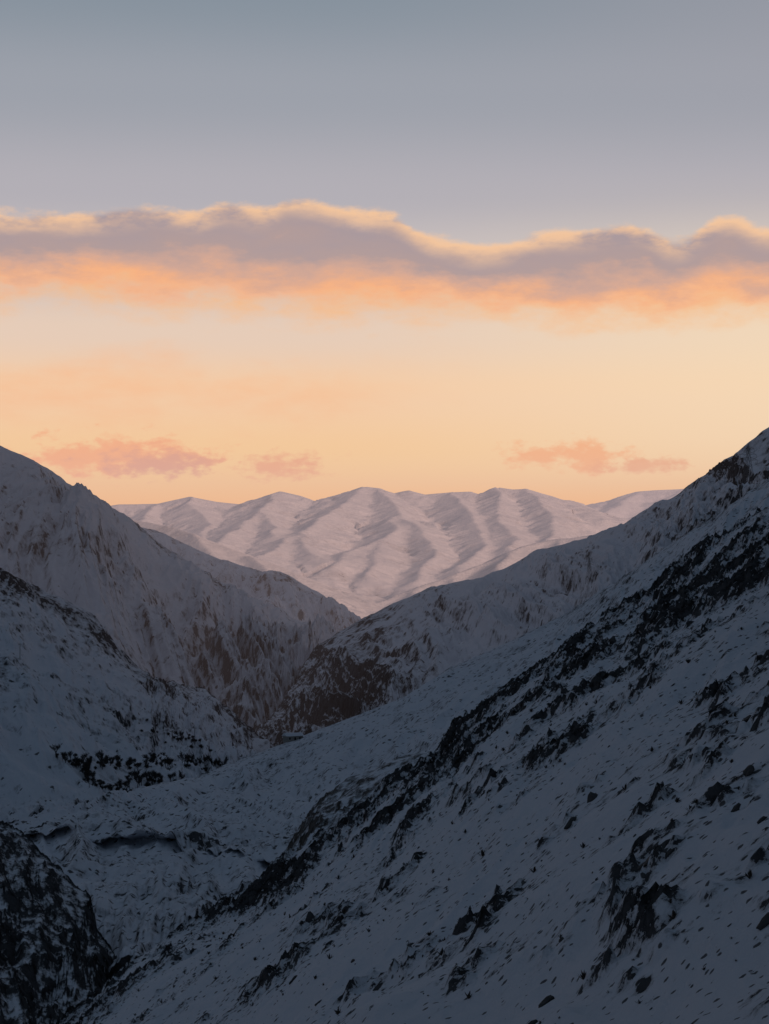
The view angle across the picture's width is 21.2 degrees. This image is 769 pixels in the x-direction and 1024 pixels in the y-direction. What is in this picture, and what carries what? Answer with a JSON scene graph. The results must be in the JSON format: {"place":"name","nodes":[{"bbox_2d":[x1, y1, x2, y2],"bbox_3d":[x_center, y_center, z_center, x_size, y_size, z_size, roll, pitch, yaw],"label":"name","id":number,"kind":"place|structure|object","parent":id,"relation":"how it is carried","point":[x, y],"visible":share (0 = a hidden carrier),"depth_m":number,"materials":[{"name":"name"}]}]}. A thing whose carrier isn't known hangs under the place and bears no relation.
{"place":"outdoors","nodes":[
{"label":"outdoors","id":0,"kind":"place"},
{"bbox_2d":[0,820,116,1023],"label":"dark gully slope","id":1,"kind":"structure","parent":0,"point":[58,957],"depth_m":467.68,"materials":[{"name":"black stone"}]},
{"bbox_2d":[0,568,274,822],"bbox_3d":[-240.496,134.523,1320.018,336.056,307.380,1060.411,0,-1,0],"label":"slope","id":2,"kind":"structure","parent":0,"point":[78,681],"depth_m":1257.85,"materials":[{"name":"white snow"}]},
{"bbox_2d":[50,718,221,790],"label":"tree row","id":3,"kind":"object","parent":2,"relation":"on","point":[102,762],"visible":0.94,"depth_m":1064.81,"materials":[{"name":"black plant"}]},
{"bbox_2d":[0,446,336,730],"bbox_3d":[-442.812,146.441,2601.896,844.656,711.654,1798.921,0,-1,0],"label":"mountain","id":4,"kind":"structure","parent":0,"point":[152,605],"depth_m":2267.76,"materials":[{"name":"white snow"}]},
{"bbox_2d":[141,527,360,631],"bbox_3d":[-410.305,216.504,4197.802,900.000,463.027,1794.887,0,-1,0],"label":"valley spur","id":5,"kind":"structure","parent":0,"point":[293,598],"depth_m":4083.64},
{"bbox_2d":[286,750,434,850],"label":"rocky knoll","id":6,"kind":"structure","parent":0,"point":[328,810],"depth_m":577.53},
{"bbox_2d":[133,520,588,618],"bbox_3d":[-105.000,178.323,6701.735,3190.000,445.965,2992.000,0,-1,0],"label":"foothill spur","id":7,"kind":"structure","parent":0,"point":[360,605],"depth_m":6563.96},
{"bbox_2d":[111,487,628,597],"bbox_3d":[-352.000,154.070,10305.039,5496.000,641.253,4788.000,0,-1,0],"label":"mountain range","id":8,"kind":"structure","parent":0,"point":[379,542],"depth_m":10382.42,"materials":[{"name":"white snow"}]},
{"bbox_2d":[0,0,768,505],"label":"sky","id":9,"kind":"structure","parent":0,"point":[314,250],"materials":[{"name":"orange"}]},
{"bbox_2d":[7,479,768,979],"bbox_3d":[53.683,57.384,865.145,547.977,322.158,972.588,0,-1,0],"label":"snowy terrace","id":10,"kind":"structure","parent":0,"point":[151,867],"depth_m":869.95,"materials":[{"name":"white snow"}]},
{"bbox_2d":[283,736,302,742],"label":"walls","id":11,"kind":"structure","parent":10,"relation":"on","point":[285,739],"depth_m":1181.91,"materials":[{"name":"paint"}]},
{"bbox_2d":[281,732,303,735],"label":"roof","id":12,"kind":"structure","parent":11,"relation":"on","point":[294,734],"depth_m":1183.32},
{"bbox_2d":[56,506,768,1023],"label":"hillside","id":13,"kind":"structure","parent":0,"point":[716,844],"depth_m":186.25,"materials":[{"name":"white snow"}]},
{"bbox_2d":[59,511,768,1023],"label":"shrubs","id":14,"kind":"object","parent":13,"relation":"on","point":[583,975],"visible":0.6,"depth_m":207.74,"materials":[{"name":"black plant"}]},
{"bbox_2d":[71,514,768,1023],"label":"boulders","id":15,"kind":"object","parent":13,"relation":"on","point":[763,922],"visible":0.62,"depth_m":159.57,"materials":[{"name":"stone"}]},
{"bbox_2d":[255,427,768,745],"bbox_3d":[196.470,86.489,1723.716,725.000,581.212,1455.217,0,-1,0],"label":"ridge","id":16,"kind":"structure","parent":0,"point":[400,649],"depth_m":1625.32,"materials":[{"name":"white snow"}]},
{"bbox_2d":[585,557,591,583],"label":"transmission tower","id":17,"kind":"structure","parent":16,"relation":"on","point":[589,563],"depth_m":1491.82,"materials":[{"name":"metal"}]},
{"bbox_2d":[742,444,755,483],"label":"transmission tower","id":18,"kind":"structure","parent":16,"relation":"on","point":[748,465],"depth_m":1338.28,"materials":[{"name":"metal"}]},
{"bbox_2d":[586,458,751,562],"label":"power line","id":19,"kind":"object","parent":18,"relation":"attached to","point":[655,523],"visible":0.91,"depth_m":1422.45,"materials":[{"name":"metal"}]},
{"bbox_2d":[586,489,682,519],"bbox_3d":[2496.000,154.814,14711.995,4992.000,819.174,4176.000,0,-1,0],"label":"mountain range","id":20,"kind":"structure","parent":0,"point":[629,506],"depth_m":15158.35,"materials":[{"name":"white snow"}]}
]}

